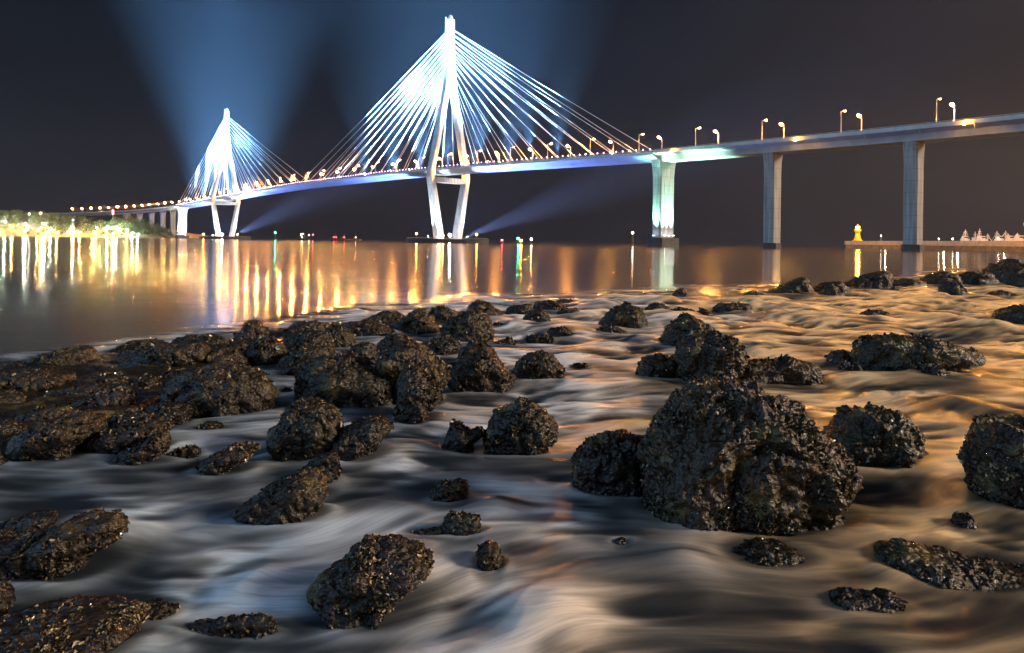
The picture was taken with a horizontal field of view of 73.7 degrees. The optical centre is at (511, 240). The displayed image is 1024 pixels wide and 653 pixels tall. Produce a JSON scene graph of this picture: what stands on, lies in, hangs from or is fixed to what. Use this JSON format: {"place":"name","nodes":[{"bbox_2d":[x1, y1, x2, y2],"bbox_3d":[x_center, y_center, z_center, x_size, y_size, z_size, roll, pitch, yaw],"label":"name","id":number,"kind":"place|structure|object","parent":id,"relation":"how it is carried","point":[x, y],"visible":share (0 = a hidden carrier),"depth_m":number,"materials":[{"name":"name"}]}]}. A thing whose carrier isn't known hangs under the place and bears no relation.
{"place":"outdoors","nodes":[
{"label":"outdoors","id":0,"kind":"place"},
{"bbox_2d":[0,209,205,237],"bbox_3d":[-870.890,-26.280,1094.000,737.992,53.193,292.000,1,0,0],"label":"hill","id":1,"kind":"structure","parent":0,"point":[34,227],"depth_m":987.25,"materials":[{"name":"green plant"}]},
{"bbox_2d":[43,205,176,235],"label":"approach viaduct","id":2,"kind":"object","parent":1,"relation":"on","point":[172,209],"visible":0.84,"depth_m":1131.15,"materials":[{"name":"concrete"}]},
{"bbox_2d":[0,311,462,465],"bbox_3d":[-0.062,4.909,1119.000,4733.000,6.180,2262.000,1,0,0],"label":"seabed","id":3,"kind":"structure","parent":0,"point":[108,362],"depth_m":8.61,"materials":[{"name":"stone"}]},
{"bbox_2d":[0,419,26,436],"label":"rock","id":4,"kind":"object","parent":3,"relation":"on","point":[11,427],"visible":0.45,"depth_m":6.52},
{"bbox_2d":[0,388,27,402],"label":"rock","id":5,"kind":"object","parent":3,"relation":"on","point":[11,395],"visible":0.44,"depth_m":7.68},
{"bbox_2d":[0,360,29,367],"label":"rock","id":6,"kind":"object","parent":3,"relation":"on","point":[19,363],"visible":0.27,"depth_m":9.95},
{"bbox_2d":[0,368,76,391],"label":"rock","id":7,"kind":"object","parent":3,"relation":"on","point":[34,379],"visible":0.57,"depth_m":8.31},
{"bbox_2d":[13,404,74,422],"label":"rock","id":8,"kind":"object","parent":3,"relation":"on","point":[38,413],"visible":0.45,"depth_m":6.99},
{"bbox_2d":[5,409,106,461],"bbox_3d":[-4.222,1.878,6.283,0.862,0.637,0.743,1,0,0],"label":"rock","id":9,"kind":"object","parent":3,"relation":"on","point":[66,434],"visible":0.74,"depth_m":6.07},
{"bbox_2d":[23,345,100,365],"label":"rock","id":10,"kind":"object","parent":3,"relation":"on","point":[77,354],"visible":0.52,"depth_m":10.10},
{"bbox_2d":[43,383,109,396],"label":"rock","id":11,"kind":"object","parent":3,"relation":"on","point":[89,390],"visible":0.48,"depth_m":8.10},
{"bbox_2d":[71,386,137,407],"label":"rock","id":12,"kind":"object","parent":3,"relation":"on","point":[123,396],"visible":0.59,"depth_m":7.68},
{"bbox_2d":[80,371,128,383],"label":"rock","id":13,"kind":"object","parent":3,"relation":"on","point":[115,377],"visible":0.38,"depth_m":8.96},
{"bbox_2d":[107,409,148,426],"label":"rock","id":14,"kind":"object","parent":3,"relation":"on","point":[117,417],"visible":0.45,"depth_m":7.12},
{"bbox_2d":[110,338,168,352],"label":"rock","id":15,"kind":"object","parent":3,"relation":"on","point":[126,346],"visible":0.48,"depth_m":11.76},
{"bbox_2d":[131,373,161,386],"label":"rock","id":16,"kind":"object","parent":3,"relation":"on","point":[145,379],"visible":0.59,"depth_m":8.72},
{"bbox_2d":[117,340,210,367],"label":"rock","id":17,"kind":"object","parent":3,"relation":"on","point":[171,354],"visible":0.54,"depth_m":9.91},
{"bbox_2d":[161,368,186,376],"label":"rock","id":18,"kind":"object","parent":3,"relation":"on","point":[170,372],"visible":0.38,"depth_m":9.37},
{"bbox_2d":[172,334,202,342],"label":"rock","id":19,"kind":"object","parent":3,"relation":"on","point":[180,339],"visible":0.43,"depth_m":12.46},
{"bbox_2d":[198,333,226,344],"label":"rock","id":20,"kind":"object","parent":3,"relation":"on","point":[212,339],"visible":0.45,"depth_m":12.07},
{"bbox_2d":[202,346,253,367],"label":"rock","id":21,"kind":"object","parent":3,"relation":"on","point":[229,354],"visible":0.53,"depth_m":10.33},
{"bbox_2d":[227,337,248,349],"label":"rock","id":22,"kind":"object","parent":3,"relation":"on","point":[240,342],"visible":0.42,"depth_m":11.58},
{"bbox_2d":[232,319,270,338],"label":"rock","id":23,"kind":"object","parent":3,"relation":"on","point":[251,329],"visible":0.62,"depth_m":13.10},
{"bbox_2d":[244,335,288,365],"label":"rock","id":24,"kind":"object","parent":3,"relation":"on","point":[267,350],"visible":0.73,"depth_m":10.70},
{"bbox_2d":[282,319,327,336],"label":"rock","id":25,"kind":"object","parent":3,"relation":"on","point":[298,327],"visible":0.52,"depth_m":13.33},
{"bbox_2d":[283,328,334,350],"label":"rock","id":26,"kind":"object","parent":3,"relation":"on","point":[307,335],"visible":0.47,"depth_m":11.48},
{"bbox_2d":[324,322,355,347],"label":"rock","id":27,"kind":"object","parent":3,"relation":"on","point":[342,335],"visible":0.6,"depth_m":12.50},
{"bbox_2d":[344,319,395,336],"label":"rock","id":28,"kind":"object","parent":3,"relation":"on","point":[367,327],"visible":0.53,"depth_m":13.86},
{"bbox_2d":[363,310,404,320],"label":"rock","id":29,"kind":"object","parent":3,"relation":"on","point":[389,315],"visible":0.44,"depth_m":15.92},
{"bbox_2d":[393,308,440,332],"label":"rock","id":30,"kind":"object","parent":3,"relation":"on","point":[417,317],"visible":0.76,"depth_m":14.58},
{"bbox_2d":[429,304,456,320],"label":"rock","id":31,"kind":"object","parent":3,"relation":"on","point":[441,312],"visible":0.41,"depth_m":16.39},
{"bbox_2d":[466,299,503,315],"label":"rock","id":32,"kind":"object","parent":3,"relation":"on","point":[488,308],"visible":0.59,"depth_m":17.99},
{"bbox_2d":[844,270,893,287],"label":"rock","id":33,"kind":"object","parent":3,"relation":"on","point":[882,279],"visible":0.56,"depth_m":32.33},
{"bbox_2d":[845,241,1023,251],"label":"quay","id":34,"kind":"structure","parent":3,"relation":"on","point":[1002,246],"depth_m":324.88,"materials":[{"name":"concrete"}]},
{"bbox_2d":[852,224,862,240],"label":"lighthouse","id":35,"kind":"object","parent":34,"relation":"on","point":[857,231],"visible":0.98,"depth_m":425.11,"materials":[{"name":"yellow paint"}]},
{"bbox_2d":[975,229,991,240],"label":"tetrapods","id":36,"kind":"object","parent":34,"relation":"on","point":[980,237],"visible":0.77,"depth_m":345.22,"materials":[{"name":"concrete"}]},
{"bbox_2d":[981,263,1023,282],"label":"rock","id":37,"kind":"object","parent":3,"relation":"on","point":[1003,272],"visible":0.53,"depth_m":38.69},
{"bbox_2d":[0,236,1023,652],"bbox_3d":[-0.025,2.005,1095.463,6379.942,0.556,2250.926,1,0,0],"label":"sea","id":38,"kind":"structure","parent":0,"point":[570,576],"depth_m":5.88,"materials":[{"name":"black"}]},
{"bbox_2d":[0,580,15,616],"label":"rock","id":39,"kind":"object","parent":38,"relation":"in","point":[7,596],"visible":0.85,"depth_m":3.60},
{"bbox_2d":[0,527,20,542],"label":"rock","id":40,"kind":"object","parent":38,"relation":"in","point":[7,533],"visible":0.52,"depth_m":4.39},
{"bbox_2d":[0,509,58,535],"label":"rock","id":41,"kind":"object","parent":38,"relation":"in","point":[26,523],"visible":0.47,"depth_m":4.55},
{"bbox_2d":[0,507,130,580],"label":"rock","id":42,"kind":"object","parent":38,"relation":"in","point":[66,547],"visible":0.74,"depth_m":4.02,"materials":[{"name":"stone"}]},
{"bbox_2d":[0,594,150,652],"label":"rock","id":43,"kind":"object","parent":38,"relation":"in","point":[78,623],"visible":1,"depth_m":3.31,"materials":[{"name":"stone"}]},
{"bbox_2d":[85,413,175,453],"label":"rock","id":44,"kind":"object","parent":38,"relation":"in","point":[118,437],"visible":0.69,"depth_m":6.22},
{"bbox_2d":[110,430,171,465],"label":"rock","id":45,"kind":"object","parent":38,"relation":"in","point":[153,446],"visible":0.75,"depth_m":5.95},
{"bbox_2d":[143,597,180,619],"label":"rock","id":46,"kind":"object","parent":38,"relation":"in","point":[160,609],"visible":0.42,"depth_m":3.60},
{"bbox_2d":[146,401,193,425],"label":"rock","id":47,"kind":"object","parent":38,"relation":"in","point":[179,413],"visible":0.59,"depth_m":7.26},
{"bbox_2d":[168,444,200,458],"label":"rock","id":48,"kind":"object","parent":38,"relation":"in","point":[190,451],"visible":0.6,"depth_m":6.18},
{"bbox_2d":[195,421,224,429],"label":"rock","id":49,"kind":"object","parent":38,"relation":"in","point":[208,425],"visible":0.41,"depth_m":7.01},
{"bbox_2d":[156,361,279,418],"bbox_3d":[-3.394,1.899,7.963,1.344,0.936,0.916,1,0,0],"label":"rock","id":50,"kind":"object","parent":38,"relation":"in","point":[218,390],"visible":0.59,"depth_m":7.67,"materials":[{"name":"stone"}]},
{"bbox_2d":[199,236,250,238],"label":"fender island","id":51,"kind":"structure","parent":38,"relation":"in","point":[205,237],"depth_m":856.79,"materials":[{"name":"concrete"}]},
{"bbox_2d":[194,440,260,475],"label":"rock","id":52,"kind":"object","parent":38,"relation":"in","point":[227,459],"visible":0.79,"depth_m":5.83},
{"bbox_2d":[187,612,277,639],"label":"rock","id":53,"kind":"object","parent":38,"relation":"in","point":[258,625],"visible":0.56,"depth_m":3.47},
{"bbox_2d":[232,467,330,524],"bbox_3d":[-1.691,1.941,4.977,0.689,0.548,0.504,1,0,0],"label":"rock","id":54,"kind":"object","parent":38,"relation":"in","point":[298,496],"visible":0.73,"depth_m":4.80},
{"bbox_2d":[282,357,310,375],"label":"rock","id":55,"kind":"object","parent":38,"relation":"in","point":[290,369],"visible":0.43,"depth_m":9.98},
{"bbox_2d":[265,396,343,461],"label":"rock","id":56,"kind":"object","parent":38,"relation":"in","point":[305,428],"visible":0.77,"depth_m":6.18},
{"bbox_2d":[274,342,334,369],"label":"rock","id":57,"kind":"object","parent":38,"relation":"in","point":[306,350],"visible":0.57,"depth_m":10.36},
{"bbox_2d":[296,450,341,483],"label":"rock","id":58,"kind":"object","parent":38,"relation":"in","point":[328,464],"visible":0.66,"depth_m":5.74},
{"bbox_2d":[293,350,393,407],"bbox_3d":[-2.059,1.860,8.480,1.342,0.984,1.119,1,0,0],"label":"rock","id":59,"kind":"object","parent":38,"relation":"in","point":[347,379],"visible":0.69,"depth_m":8.11,"materials":[{"name":"stone"}]},
{"bbox_2d":[329,415,393,461],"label":"rock","id":60,"kind":"object","parent":38,"relation":"in","point":[360,437],"visible":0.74,"depth_m":6.21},
{"bbox_2d":[350,341,376,362],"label":"rock","id":61,"kind":"object","parent":38,"relation":"in","point":[363,349],"visible":0.52,"depth_m":11.26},
{"bbox_2d":[306,533,434,629],"bbox_3d":[-0.771,1.934,3.783,0.684,0.600,0.567,1,0,0],"label":"rock","id":62,"kind":"object","parent":38,"relation":"in","point":[371,580],"visible":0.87,"depth_m":3.58,"materials":[{"name":"stone"}]},
{"bbox_2d":[375,333,450,403],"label":"rock","id":63,"kind":"object","parent":38,"relation":"in","point":[396,352],"visible":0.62,"depth_m":8.32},
{"bbox_2d":[393,364,442,423],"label":"rock","id":64,"kind":"object","parent":38,"relation":"in","point":[419,390],"visible":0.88,"depth_m":7.51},
{"bbox_2d":[408,325,439,334],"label":"rock","id":65,"kind":"object","parent":38,"relation":"in","point":[415,330],"visible":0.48,"depth_m":14.34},
{"bbox_2d":[175,15,678,246],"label":"cable stayed bridge","id":66,"kind":"structure","parent":38,"relation":"in","point":[663,204],"depth_m":498.38,"materials":[{"name":"paint"}]},
{"bbox_2d":[410,525,443,534],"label":"rock","id":67,"kind":"object","parent":38,"relation":"in","point":[435,530],"visible":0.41,"depth_m":4.58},
{"bbox_2d":[420,335,462,355],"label":"rock","id":68,"kind":"object","parent":38,"relation":"in","point":[446,345],"visible":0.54,"depth_m":11.80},
{"bbox_2d":[406,237,488,242],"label":"fender island","id":69,"kind":"structure","parent":38,"relation":"in","point":[445,240],"depth_m":484.61,"materials":[{"name":"concrete"}]},
{"bbox_2d":[429,477,469,501],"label":"rock","id":70,"kind":"object","parent":38,"relation":"in","point":[445,490],"visible":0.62,"depth_m":5.29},
{"bbox_2d":[442,509,480,535],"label":"rock","id":71,"kind":"object","parent":38,"relation":"in","point":[456,523],"visible":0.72,"depth_m":4.57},
{"bbox_2d":[441,418,484,452],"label":"rock","id":72,"kind":"object","parent":38,"relation":"in","point":[460,437],"visible":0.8,"depth_m":6.45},
{"bbox_2d":[439,308,494,341],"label":"rock","id":73,"kind":"object","parent":38,"relation":"in","point":[468,325],"visible":0.62,"depth_m":13.53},
{"bbox_2d":[458,339,498,357],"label":"rock","id":74,"kind":"object","parent":38,"relation":"in","point":[475,344],"visible":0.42,"depth_m":11.07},
{"bbox_2d":[447,348,515,392],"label":"rock","id":75,"kind":"object","parent":38,"relation":"in","point":[480,370],"visible":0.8,"depth_m":9.17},
{"bbox_2d":[475,540,503,570],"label":"rock","id":76,"kind":"object","parent":38,"relation":"in","point":[489,556],"visible":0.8,"depth_m":4.09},
{"bbox_2d":[492,337,516,344],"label":"rock","id":77,"kind":"object","parent":38,"relation":"in","point":[508,341],"visible":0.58,"depth_m":13.37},
{"bbox_2d":[481,396,558,454],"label":"rock","id":78,"kind":"object","parent":38,"relation":"in","point":[519,425],"visible":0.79,"depth_m":6.36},
{"bbox_2d":[505,303,534,314],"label":"rock","id":79,"kind":"object","parent":38,"relation":"in","point":[519,309],"visible":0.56,"depth_m":18.71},
{"bbox_2d":[523,308,550,321],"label":"rock","id":80,"kind":"object","parent":38,"relation":"in","point":[538,315],"visible":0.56,"depth_m":16.94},
{"bbox_2d":[512,349,565,378],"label":"rock","id":81,"kind":"object","parent":38,"relation":"in","point":[540,364],"visible":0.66,"depth_m":9.89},
{"bbox_2d":[525,332,553,343],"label":"rock","id":82,"kind":"object","parent":38,"relation":"in","point":[545,338],"visible":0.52,"depth_m":13.88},
{"bbox_2d":[533,299,567,309],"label":"rock","id":83,"kind":"object","parent":38,"relation":"in","point":[548,304],"visible":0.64,"depth_m":19.87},
{"bbox_2d":[546,325,575,336],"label":"rock","id":84,"kind":"object","parent":38,"relation":"in","point":[557,331],"visible":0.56,"depth_m":14.40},
{"bbox_2d":[556,307,578,313],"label":"rock","id":85,"kind":"object","parent":38,"relation":"in","point":[563,310],"visible":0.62,"depth_m":18.91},
{"bbox_2d":[570,428,644,496],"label":"rock","id":86,"kind":"object","parent":38,"relation":"in","point":[606,463],"visible":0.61,"depth_m":5.40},
{"bbox_2d":[596,324,627,333],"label":"rock","id":87,"kind":"object","parent":38,"relation":"in","point":[609,329],"visible":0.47,"depth_m":14.89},
{"bbox_2d":[598,301,648,328],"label":"rock","id":88,"kind":"object","parent":38,"relation":"in","point":[625,314],"visible":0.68,"depth_m":15.83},
{"bbox_2d":[635,352,677,377],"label":"rock","id":89,"kind":"object","parent":38,"relation":"in","point":[659,365],"visible":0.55,"depth_m":9.96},
{"bbox_2d":[644,302,670,309],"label":"rock","id":90,"kind":"object","parent":38,"relation":"in","point":[653,305],"visible":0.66,"depth_m":20.50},
{"bbox_2d":[671,288,688,295],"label":"rock","id":91,"kind":"object","parent":38,"relation":"in","point":[680,292],"visible":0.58,"depth_m":25.87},
{"bbox_2d":[658,312,715,345],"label":"rock","id":92,"kind":"object","parent":38,"relation":"in","point":[678,328],"visible":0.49,"depth_m":13.13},
{"bbox_2d":[696,307,712,315],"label":"rock","id":93,"kind":"object","parent":38,"relation":"in","point":[705,312],"visible":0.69,"depth_m":19.26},
{"bbox_2d":[673,329,749,381],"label":"rock","id":94,"kind":"object","parent":38,"relation":"in","point":[698,351],"visible":0.7,"depth_m":9.71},
{"bbox_2d":[701,370,733,381],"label":"rock","id":95,"kind":"object","parent":38,"relation":"in","point":[718,376],"visible":0.24,"depth_m":9.57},
{"bbox_2d":[712,302,752,312],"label":"rock","id":96,"kind":"object","parent":38,"relation":"in","point":[721,307],"visible":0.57,"depth_m":20.13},
{"bbox_2d":[637,375,863,535],"bbox_3d":[1.778,1.792,5.179,1.630,1.534,1.208,1,0,0],"label":"rock","id":97,"kind":"object","parent":38,"relation":"in","point":[714,453],"visible":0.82,"depth_m":4.71,"materials":[{"name":"stone"}]},
{"bbox_2d":[735,535,804,566],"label":"rock","id":98,"kind":"object","parent":38,"relation":"in","point":[769,552],"visible":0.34,"depth_m":4.30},
{"bbox_2d":[740,353,823,385],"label":"rock","id":99,"kind":"object","parent":38,"relation":"in","point":[786,369],"visible":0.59,"depth_m":9.84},
{"bbox_2d":[766,276,813,292],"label":"rock","id":100,"kind":"object","parent":38,"relation":"in","point":[800,284],"visible":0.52,"depth_m":27.37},
{"bbox_2d":[813,281,850,292],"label":"rock","id":101,"kind":"object","parent":38,"relation":"in","point":[840,286],"visible":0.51,"depth_m":28.23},
{"bbox_2d":[818,289,845,295],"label":"rock","id":102,"kind":"object","parent":38,"relation":"in","point":[829,292],"visible":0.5,"depth_m":26.56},
{"bbox_2d":[824,349,850,363],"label":"rock","id":103,"kind":"object","parent":38,"relation":"in","point":[836,356],"visible":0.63,"depth_m":11.58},
{"bbox_2d":[654,112,1023,250],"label":"approach viaduct","id":104,"kind":"object","parent":38,"relation":"in","point":[912,139],"visible":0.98,"depth_m":269.10,"materials":[{"name":"concrete"}]},
{"bbox_2d":[837,360,863,370],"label":"rock","id":105,"kind":"object","parent":38,"relation":"in","point":[845,365],"visible":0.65,"depth_m":10.87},
{"bbox_2d":[828,587,908,613],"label":"rock","id":106,"kind":"object","parent":38,"relation":"in","point":[880,600],"visible":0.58,"depth_m":3.76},
{"bbox_2d":[859,309,890,315],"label":"rock","id":107,"kind":"object","parent":38,"relation":"in","point":[872,312],"visible":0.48,"depth_m":19.50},
{"bbox_2d":[823,401,928,467],"bbox_3d":[3.391,1.948,6.445,0.902,0.780,0.807,1,0,0],"label":"rock","id":108,"kind":"object","parent":38,"relation":"in","point":[872,435],"visible":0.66,"depth_m":6.16,"materials":[{"name":"stone"}]},
{"bbox_2d":[893,278,926,285],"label":"rock","id":109,"kind":"object","parent":38,"relation":"in","point":[904,282],"visible":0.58,"depth_m":34.14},
{"bbox_2d":[850,332,985,371],"bbox_3d":[6.653,2.071,11.254,2.079,1.136,1.234,1,0,0],"label":"rock","id":110,"kind":"object","parent":38,"relation":"in","point":[891,351],"visible":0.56,"depth_m":10.88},
{"bbox_2d":[920,363,951,375],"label":"rock","id":111,"kind":"object","parent":38,"relation":"in","point":[931,369],"visible":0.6,"depth_m":10.45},
{"bbox_2d":[920,269,962,284],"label":"rock","id":112,"kind":"object","parent":38,"relation":"in","point":[938,277],"visible":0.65,"depth_m":35.92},
{"bbox_2d":[873,538,1023,590],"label":"rock","id":113,"kind":"object","parent":38,"relation":"in","point":[941,567],"visible":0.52,"depth_m":4.16,"materials":[{"name":"stone"}]},
{"bbox_2d":[937,280,967,294],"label":"rock","id":114,"kind":"object","parent":38,"relation":"in","point":[952,288],"visible":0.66,"depth_m":28.72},
{"bbox_2d":[950,510,977,529],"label":"rock","id":115,"kind":"object","parent":38,"relation":"in","point":[966,520],"visible":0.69,"depth_m":4.91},
{"bbox_2d":[958,270,999,284],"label":"rock","id":116,"kind":"object","parent":38,"relation":"in","point":[976,277],"visible":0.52,"depth_m":36.29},
{"bbox_2d":[956,413,1023,509],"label":"rock","id":117,"kind":"object","parent":38,"relation":"in","point":[990,455],"visible":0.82,"depth_m":5.30,"materials":[{"name":"stone"}]},
{"bbox_2d":[985,290,1019,296],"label":"rock","id":118,"kind":"object","parent":38,"relation":"in","point":[1003,293],"visible":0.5,"depth_m":28.04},
{"bbox_2d":[991,304,1023,324],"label":"rock","id":119,"kind":"object","parent":38,"relation":"in","point":[1013,314],"visible":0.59,"depth_m":18.60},
{"bbox_2d":[996,258,1023,264],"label":"rock","id":120,"kind":"object","parent":38,"relation":"in","point":[1011,261],"visible":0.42,"depth_m":62.60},
{"bbox_2d":[1006,273,1023,286],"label":"rock","id":121,"kind":"object","parent":38,"relation":"in","point":[1016,279],"visible":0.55,"depth_m":34.88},
{"bbox_2d":[0,0,1023,245],"label":"sky","id":122,"kind":"structure","parent":0,"point":[117,105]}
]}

